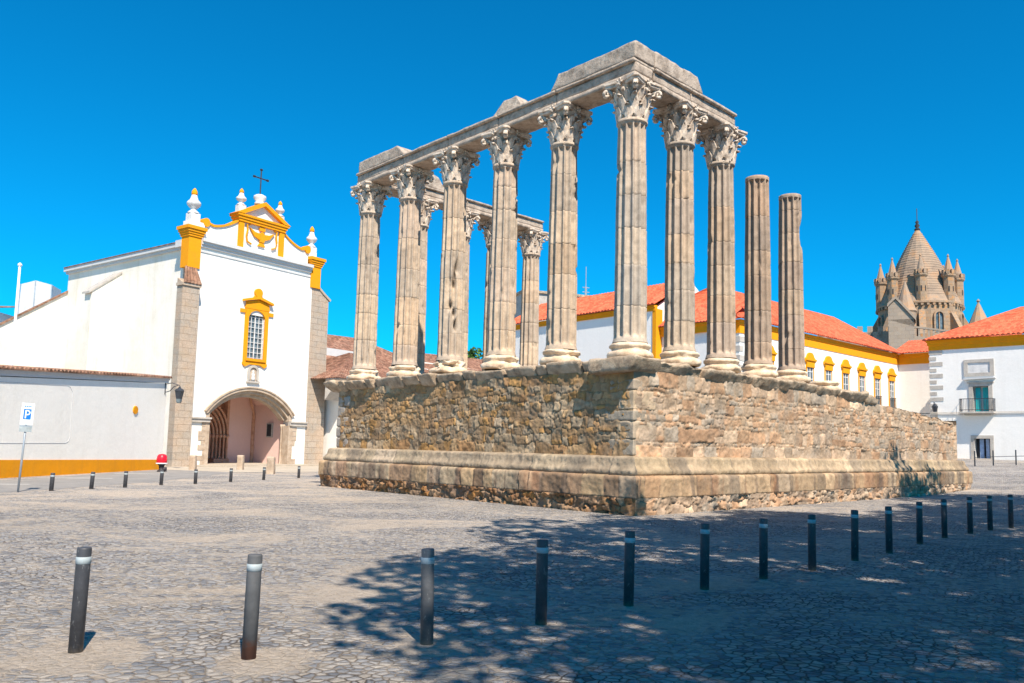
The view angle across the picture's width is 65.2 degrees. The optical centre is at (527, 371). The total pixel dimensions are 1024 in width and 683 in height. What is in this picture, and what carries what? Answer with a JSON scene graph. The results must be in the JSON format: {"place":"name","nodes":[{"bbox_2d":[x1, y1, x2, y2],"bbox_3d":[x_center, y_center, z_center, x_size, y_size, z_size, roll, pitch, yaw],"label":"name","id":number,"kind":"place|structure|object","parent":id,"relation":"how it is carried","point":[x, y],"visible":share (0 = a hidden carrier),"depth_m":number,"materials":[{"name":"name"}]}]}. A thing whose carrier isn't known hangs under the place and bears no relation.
{"place":"outdoors","nodes":[
{"label":"outdoors","id":0,"kind":"place"},
{"bbox_2d":[17,281,60,313],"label":"rooftop shed","id":1,"kind":"structure","parent":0,"point":[33,294],"depth_m":80.96,"materials":[{"name":"white paint"}]},
{"bbox_2d":[0,470,234,492],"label":"sidewalk","id":2,"kind":"structure","parent":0,"point":[43,483],"depth_m":30.50,"materials":[{"name":"grey stone"}]},
{"bbox_2d":[156,454,167,471],"bbox_3d":[-18.051,4.513,39.514,0.550,0.880,0.542,3,-6,-17],"label":"litter bin","id":3,"kind":"object","parent":2,"relation":"on","point":[161,460],"visible":0.96,"depth_m":39.37,"materials":[{"name":"red plastic"}]},
{"bbox_2d":[167,466,318,471],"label":"church pavement","id":4,"kind":"structure","parent":0,"point":[277,469],"depth_m":45.70,"materials":[{"name":"beige stone"}]},
{"bbox_2d":[266,457,275,473],"bbox_3d":[-12.737,4.708,39.746,0.389,0.960,0.395,1,-5,0],"label":"stone post","id":5,"kind":"object","parent":4,"relation":"on","point":[270,466],"visible":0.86,"depth_m":39.57,"materials":[{"name":"beige stone"}]},
{"bbox_2d":[0,459,1023,682],"bbox_3d":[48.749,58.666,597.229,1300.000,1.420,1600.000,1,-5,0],"label":"square ground","id":6,"kind":"structure","parent":0,"point":[340,596],"depth_m":8.93,"materials":[{"name":"grey stone"}]},
{"bbox_2d":[0,306,14,322],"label":"house","id":7,"kind":"structure","parent":6,"relation":"on","point":[3,317],"depth_m":80.85,"materials":[{"name":"paint"}]},
{"bbox_2d":[10,263,21,364],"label":"flagpole","id":8,"kind":"object","parent":6,"relation":"on","point":[15,318],"visible":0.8,"depth_m":40.56,"materials":[{"name":"white metal"}]},
{"bbox_2d":[17,403,34,491],"bbox_3d":[-14.527,2.237,23.062,0.310,2.650,0.088,7,-8,-31],"label":"parking sign","id":9,"kind":"object","parent":6,"relation":"on","point":[27,414],"visible":0.98,"depth_m":23.11,"materials":[{"name":"white metal"}]},
{"bbox_2d":[49,473,54,490],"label":"bollard","id":10,"kind":"object","parent":6,"relation":"on","point":[52,480],"visible":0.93,"depth_m":23.64,"materials":[{"name":"metal"}]},
{"bbox_2d":[68,546,91,653],"bbox_3d":[-3.344,1.760,5.973,0.105,0.890,0.105,2,-5,0],"label":"bollard","id":11,"kind":"object","parent":6,"relation":"on","point":[80,599],"visible":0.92,"depth_m":5.94,"materials":[{"name":"metal"}]},
{"bbox_2d":[0,365,171,477],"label":"garden wall","id":12,"kind":"structure","parent":6,"relation":"on","point":[86,421],"depth_m":35.25,"materials":[{"name":"paint"}]},
{"bbox_2d":[164,383,183,402],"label":"wall lantern","id":13,"kind":"object","parent":12,"relation":"attached to","point":[179,391],"depth_m":42.85,"materials":[{"name":"metal"}]},
{"bbox_2d":[89,472,94,488],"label":"bollard","id":14,"kind":"object","parent":6,"relation":"on","point":[92,478],"visible":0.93,"depth_m":24.98,"materials":[{"name":"metal"}]},
{"bbox_2d":[123,471,127,487],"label":"bollard","id":15,"kind":"object","parent":6,"relation":"on","point":[125,480],"visible":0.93,"depth_m":26.12,"materials":[{"name":"metal"}]},
{"bbox_2d":[159,470,163,484],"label":"bollard","id":16,"kind":"object","parent":6,"relation":"on","point":[161,477],"visible":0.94,"depth_m":28.01,"materials":[{"name":"metal"}]},
{"bbox_2d":[0,169,330,466],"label":"church","id":17,"kind":"structure","parent":6,"relation":"on","point":[225,326],"depth_m":53.58,"materials":[{"name":"white paint"}]},
{"bbox_2d":[266,423,273,436],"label":"porch window","id":18,"kind":"structure","parent":17,"relation":"in","point":[269,430],"depth_m":56.42,"materials":[{"name":"glass"}]},
{"bbox_2d":[189,455,196,469],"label":"stone post","id":19,"kind":"object","parent":6,"relation":"on","point":[192,462],"visible":0.91,"depth_m":42.70,"materials":[{"name":"beige stone"}]},
{"bbox_2d":[193,469,197,483],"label":"bollard","id":20,"kind":"object","parent":6,"relation":"on","point":[195,475],"visible":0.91,"depth_m":29.12,"materials":[{"name":"metal"}]},
{"bbox_2d":[229,468,232,481],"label":"bollard","id":21,"kind":"object","parent":6,"relation":"on","point":[230,474],"visible":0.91,"depth_m":31.09,"materials":[{"name":"metal"}]},
{"bbox_2d":[236,455,244,469],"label":"stone post","id":22,"kind":"object","parent":6,"relation":"on","point":[240,462],"visible":0.84,"depth_m":44.55,"materials":[{"name":"beige stone"}]},
{"bbox_2d":[241,553,262,659],"bbox_3d":[-2.035,1.788,5.903,0.110,0.873,0.110,2,-5,0],"label":"bollard","id":23,"kind":"object","parent":6,"relation":"on","point":[251,606],"visible":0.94,"depth_m":5.87,"materials":[{"name":"grey metal"}]},
{"bbox_2d":[262,467,265,479],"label":"bollard","id":24,"kind":"object","parent":6,"relation":"on","point":[264,473],"visible":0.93,"depth_m":33.29,"materials":[{"name":"metal"}]},
{"bbox_2d":[297,466,300,477],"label":"bollard","id":25,"kind":"object","parent":6,"relation":"on","point":[298,472],"visible":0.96,"depth_m":35.88,"materials":[{"name":"metal"}]},
{"bbox_2d":[310,353,391,459],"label":"gatehouse","id":26,"kind":"object","parent":6,"relation":"on","point":[340,366],"visible":0.22,"depth_m":57.77,"materials":[{"name":"white paint"}]},
{"bbox_2d":[326,334,481,378],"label":"monastery","id":27,"kind":"structure","parent":6,"relation":"on","point":[338,345],"depth_m":76.28,"materials":[{"name":"orange tile"}]},
{"bbox_2d":[420,548,434,644],"bbox_3d":[-0.807,1.866,6.441,0.110,0.873,0.110,0,-5,0],"label":"bollard","id":28,"kind":"object","parent":6,"relation":"on","point":[427,598],"visible":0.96,"depth_m":6.41,"materials":[{"name":"grey metal"}]},
{"bbox_2d":[468,347,482,358],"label":"garden tree","id":29,"kind":"object","parent":6,"relation":"on","point":[471,352],"visible":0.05,"depth_m":120.46,"materials":[{"name":"green plant"}]},
{"bbox_2d":[535,539,547,624],"bbox_3d":[0.128,1.962,7.247,0.110,0.873,0.110,4,-6,-30],"label":"bollard","id":30,"kind":"object","parent":6,"relation":"on","point":[541,581],"visible":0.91,"depth_m":7.21,"materials":[{"name":"metal"}]},
{"bbox_2d":[515,267,589,324],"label":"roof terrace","id":31,"kind":"structure","parent":6,"relation":"on","point":[542,297],"depth_m":84.12,"materials":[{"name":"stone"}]},
{"bbox_2d":[515,283,698,364],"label":"palace hall","id":32,"kind":"structure","parent":6,"relation":"on","point":[595,328],"depth_m":66.66,"materials":[{"name":"paint"}]},
{"bbox_2d":[623,530,634,606],"bbox_3d":[1.040,2.072,8.193,0.110,0.873,0.110,2,-5,0],"label":"bollard","id":33,"kind":"object","parent":6,"relation":"on","point":[629,565],"visible":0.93,"depth_m":8.16,"materials":[{"name":"metal"}]},
{"bbox_2d":[318,355,972,515],"bbox_3d":[6.118,3.036,32.941,24.588,4.311,15.115,6,-8,-44],"label":"temple podium","id":34,"kind":"object","parent":6,"relation":"on","point":[632,435],"visible":0.91,"depth_m":23.65,"materials":[{"name":"stone"}]},
{"bbox_2d":[346,180,392,380],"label":"temple column","id":35,"kind":"structure","parent":34,"relation":"on","point":[371,197],"depth_m":30.11,"materials":[{"name":"stone"}]},
{"bbox_2d":[356,155,403,185],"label":"lintel block","id":36,"kind":"structure","parent":35,"relation":"on","point":[379,174],"depth_m":29.75,"materials":[{"name":"stone"}]},
{"bbox_2d":[359,146,411,171],"bbox_3d":[-5.164,-7.858,29.946,0.795,0.471,3.012,6,-8,-44],"label":"frieze stone","id":37,"kind":"object","parent":36,"relation":"on","point":[380,158],"visible":0.48,"depth_m":29.63,"materials":[{"name":"stone"}]},
{"bbox_2d":[386,164,433,375],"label":"temple column","id":38,"kind":"structure","parent":34,"relation":"on","point":[411,184],"depth_m":28.27,"materials":[{"name":"stone"}]},
{"bbox_2d":[402,136,448,170],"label":"lintel block","id":39,"kind":"structure","parent":38,"relation":"on","point":[422,157],"depth_m":27.82,"materials":[{"name":"stone"}]},
{"bbox_2d":[399,197,438,373],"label":"temple column","id":40,"kind":"structure","parent":34,"relation":"on","point":[428,205],"depth_m":31.78,"materials":[{"name":"stone"}]},
{"bbox_2d":[389,184,425,197],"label":"lintel block","id":41,"kind":"structure","parent":40,"relation":"on","point":[394,191],"depth_m":31.18,"materials":[{"name":"stone"}]},
{"bbox_2d":[429,146,479,373],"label":"temple column","id":42,"kind":"structure","parent":34,"relation":"on","point":[456,165],"depth_m":26.45,"materials":[{"name":"stone"}]},
{"bbox_2d":[447,115,498,152],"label":"lintel block","id":43,"kind":"structure","parent":42,"relation":"on","point":[469,138],"depth_m":26.02,"materials":[{"name":"stone"}]},
{"bbox_2d":[442,209,479,368],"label":"temple column","id":44,"kind":"structure","parent":34,"relation":"on","point":[471,216],"depth_m":33.38,"materials":[{"name":"stone"}]},
{"bbox_2d":[424,186,467,210],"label":"lintel block","id":45,"kind":"structure","parent":44,"relation":"on","point":[434,194],"depth_m":32.42,"materials":[{"name":"stone"}]},
{"bbox_2d":[425,175,443,190],"bbox_3d":[-3.994,-7.654,32.669,1.496,0.658,0.692,6,-8,-44],"label":"frieze stone","id":46,"kind":"object","parent":45,"relation":"on","point":[436,183],"visible":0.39,"depth_m":32.51,"materials":[{"name":"stone"}]},
{"bbox_2d":[467,199,491,221],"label":"lintel block","id":47,"kind":"structure","parent":44,"relation":"on","point":[484,210],"depth_m":34.10,"materials":[{"name":"stone"}]},
{"bbox_2d":[477,218,491,370],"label":"temple column","id":48,"kind":"structure","parent":34,"relation":"on","point":[487,232],"depth_m":34.70,"materials":[{"name":"stone"}]},
{"bbox_2d":[517,214,543,230],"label":"lintel block","id":49,"kind":"structure","parent":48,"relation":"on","point":[524,222],"depth_m":36.02,"materials":[{"name":"stone"}]},
{"bbox_2d":[480,125,531,369],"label":"temple column","id":50,"kind":"structure","parent":34,"relation":"on","point":[506,143],"depth_m":24.66,"materials":[{"name":"stone"}]},
{"bbox_2d":[497,90,556,133],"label":"lintel block","id":51,"kind":"structure","parent":50,"relation":"on","point":[522,117],"depth_m":24.23,"materials":[{"name":"stone"}]},
{"bbox_2d":[494,96,527,115],"bbox_3d":[-0.395,-8.252,25.076,0.697,0.522,1.410,6,-8,-44],"label":"frieze stone","id":52,"kind":"object","parent":51,"relation":"on","point":[514,101],"visible":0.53,"depth_m":24.86,"materials":[{"name":"stone"}]},
{"bbox_2d":[517,228,548,365],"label":"temple column","id":53,"kind":"structure","parent":34,"relation":"on","point":[531,241],"depth_m":36.12,"materials":[{"name":"stone"}]},
{"bbox_2d":[537,100,592,364],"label":"temple column","id":54,"kind":"structure","parent":34,"relation":"on","point":[564,120],"depth_m":22.85,"materials":[{"name":"stone"}]},
{"bbox_2d":[602,72,662,357],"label":"temple column","id":55,"kind":"structure","parent":34,"relation":"on","point":[633,94],"depth_m":21.07,"materials":[{"name":"stone"}]},
{"bbox_2d":[555,57,654,109],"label":"lintel block","id":56,"kind":"structure","parent":55,"relation":"on","point":[586,93],"depth_m":22.22,"materials":[{"name":"stone"}]},
{"bbox_2d":[551,40,653,91],"bbox_3d":[2.068,-8.409,22.534,0.876,0.491,3.131,6,-8,-44],"label":"frieze stone","id":57,"kind":"object","parent":56,"relation":"on","point":[639,51],"visible":0.59,"depth_m":21.84,"materials":[{"name":"stone"}]},
{"bbox_2d":[652,99,707,367],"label":"temple column","id":58,"kind":"structure","parent":34,"relation":"on","point":[679,125],"depth_m":22.60,"materials":[{"name":"stone"}]},
{"bbox_2d":[651,68,692,108],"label":"lintel block","id":59,"kind":"structure","parent":58,"relation":"on","point":[673,91],"depth_m":22.42,"materials":[{"name":"stone"}]},
{"bbox_2d":[653,52,702,93],"bbox_3d":[3.993,-8.354,22.831,2.305,0.485,0.876,6,-8,-44],"label":"frieze stone","id":60,"kind":"object","parent":59,"relation":"on","point":[668,67],"visible":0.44,"depth_m":22.41,"materials":[{"name":"stone"}]},
{"bbox_2d":[695,122,747,373],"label":"temple column","id":61,"kind":"structure","parent":34,"relation":"on","point":[720,145],"depth_m":24.09,"materials":[{"name":"stone"}]},
{"bbox_2d":[690,90,736,129],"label":"lintel block","id":62,"kind":"structure","parent":61,"relation":"on","point":[717,114],"depth_m":23.84,"materials":[{"name":"stone"}]},
{"bbox_2d":[739,175,777,377],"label":"temple column","id":63,"kind":"structure","parent":34,"relation":"on","point":[757,329],"depth_m":25.52,"materials":[{"name":"stone"}]},
{"bbox_2d":[776,193,810,382],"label":"temple column","id":64,"kind":"structure","parent":34,"relation":"on","point":[791,353],"depth_m":27.03,"materials":[{"name":"stone"}]},
{"bbox_2d":[807,381,841,389],"bbox_3d":[10.610,0.553,28.638,1.226,0.369,1.211,6,-8,-44],"label":"column base","id":65,"kind":"object","parent":34,"relation":"on","point":[831,384],"visible":0.57,"depth_m":28.15,"materials":[{"name":"stone"}]},
{"bbox_2d":[658,296,743,367],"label":"link house","id":66,"kind":"structure","parent":6,"relation":"on","point":[701,332],"depth_m":59.60,"materials":[{"name":"paint"}]},
{"bbox_2d":[700,523,709,589],"bbox_3d":[2.046,2.194,9.248,0.110,0.873,0.110,2,-5,0],"label":"bollard","id":67,"kind":"object","parent":6,"relation":"on","point":[704,551],"visible":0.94,"depth_m":9.21,"materials":[{"name":"metal"}]},
{"bbox_2d":[759,518,767,578],"bbox_3d":[2.983,2.297,10.124,0.110,0.873,0.110,2,-5,0],"label":"bollard","id":68,"kind":"object","parent":6,"relation":"on","point":[763,548],"visible":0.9,"depth_m":10.09,"materials":[{"name":"metal"}]},
{"bbox_2d":[695,288,899,407],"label":"palace wing","id":69,"kind":"structure","parent":6,"relation":"on","point":[854,367],"depth_m":69.25,"materials":[{"name":"white paint"}]},
{"bbox_2d":[807,514,815,570],"bbox_3d":[3.889,2.395,10.950,0.110,0.873,0.110,2,-6,-11],"label":"bollard","id":70,"kind":"object","parent":6,"relation":"on","point":[811,520],"visible":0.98,"depth_m":10.92,"materials":[{"name":"metal"}]},
{"bbox_2d":[851,510,858,560],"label":"bollard","id":71,"kind":"object","parent":6,"relation":"on","point":[854,537],"visible":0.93,"depth_m":11.98,"materials":[{"name":"metal"}]},
{"bbox_2d":[817,326,948,352],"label":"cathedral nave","id":72,"kind":"structure","parent":6,"relation":"on","point":[881,335],"depth_m":105.95,"materials":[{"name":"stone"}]},
{"bbox_2d":[885,506,892,552],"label":"bollard","id":73,"kind":"object","parent":6,"relation":"on","point":[888,530],"visible":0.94,"depth_m":13.01,"materials":[{"name":"metal"}]},
{"bbox_2d":[887,282,916,353],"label":"stair turret","id":74,"kind":"object","parent":6,"relation":"on","point":[902,310],"visible":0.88,"depth_m":103.11,"materials":[{"name":"stone"}]},
{"bbox_2d":[916,502,922,543],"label":"bollard","id":75,"kind":"object","parent":6,"relation":"on","point":[919,523],"visible":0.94,"depth_m":14.48,"materials":[{"name":"metal"}]},
{"bbox_2d":[873,209,968,336],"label":"cathedral tower","id":76,"kind":"structure","parent":6,"relation":"on","point":[935,288],"depth_m":108.73,"materials":[{"name":"stone"}]},
{"bbox_2d":[877,316,883,325],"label":"lancet window","id":77,"kind":"structure","parent":76,"relation":"in","point":[880,322],"depth_m":111.75,"materials":[{"name":"stone"}]},
{"bbox_2d":[933,310,945,331],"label":"lancet window","id":78,"kind":"structure","parent":76,"relation":"in","point":[939,320],"depth_m":106.32,"materials":[{"name":"stone"}]},
{"bbox_2d":[959,312,964,325],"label":"lancet window","id":79,"kind":"structure","parent":76,"relation":"in","point":[961,315],"depth_m":108.11,"materials":[{"name":"stone"}]},
{"bbox_2d":[941,499,947,537],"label":"bollard","id":80,"kind":"object","parent":6,"relation":"on","point":[944,530],"visible":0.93,"depth_m":15.63,"materials":[{"name":"metal"}]},
{"bbox_2d":[892,334,1018,416],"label":"connecting wing","id":81,"kind":"structure","parent":6,"relation":"on","point":[913,380],"depth_m":74.75,"materials":[{"name":"white paint"}]},
{"bbox_2d":[966,497,972,533],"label":"bollard","id":82,"kind":"object","parent":6,"relation":"on","point":[969,516],"visible":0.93,"depth_m":16.63,"materials":[{"name":"metal"}]},
{"bbox_2d":[922,306,1023,459],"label":"building","id":83,"kind":"structure","parent":6,"relation":"on","point":[976,377],"depth_m":60.68,"materials":[{"name":"paint"}]},
{"bbox_2d":[963,358,993,375],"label":"attic window","id":84,"kind":"structure","parent":83,"relation":"in","point":[975,367],"depth_m":60.73,"materials":[{"name":"stone"}]},
{"bbox_2d":[963,377,995,411],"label":"balcony door","id":85,"kind":"structure","parent":83,"relation":"in","point":[981,391],"depth_m":60.77,"materials":[{"name":"stone"}]},
{"bbox_2d":[971,435,994,459],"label":"lower window","id":86,"kind":"structure","parent":83,"relation":"in","point":[984,445],"depth_m":60.39,"materials":[{"name":"stone"}]},
{"bbox_2d":[969,299,986,323],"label":"distant pinnacle","id":87,"kind":"object","parent":6,"relation":"on","point":[978,314],"visible":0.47,"depth_m":151.22,"materials":[{"name":"stone"}]},
{"bbox_2d":[986,495,992,530],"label":"bollard","id":88,"kind":"object","parent":6,"relation":"on","point":[989,514],"visible":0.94,"depth_m":17.47,"materials":[{"name":"metal"}]},
{"bbox_2d":[992,450,1013,465],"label":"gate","id":89,"kind":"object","parent":6,"relation":"on","point":[993,456],"visible":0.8,"depth_m":50.39,"materials":[{"name":"metal"}]},
{"bbox_2d":[1007,494,1013,527],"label":"bollard","id":90,"kind":"object","parent":6,"relation":"on","point":[1010,512],"visible":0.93,"depth_m":18.19,"materials":[{"name":"metal"}]},
{"bbox_2d":[0,0,1023,358],"label":"sky","id":91,"kind":"structure","parent":0,"point":[875,113],"materials":[{"name":"blue"}]}
]}

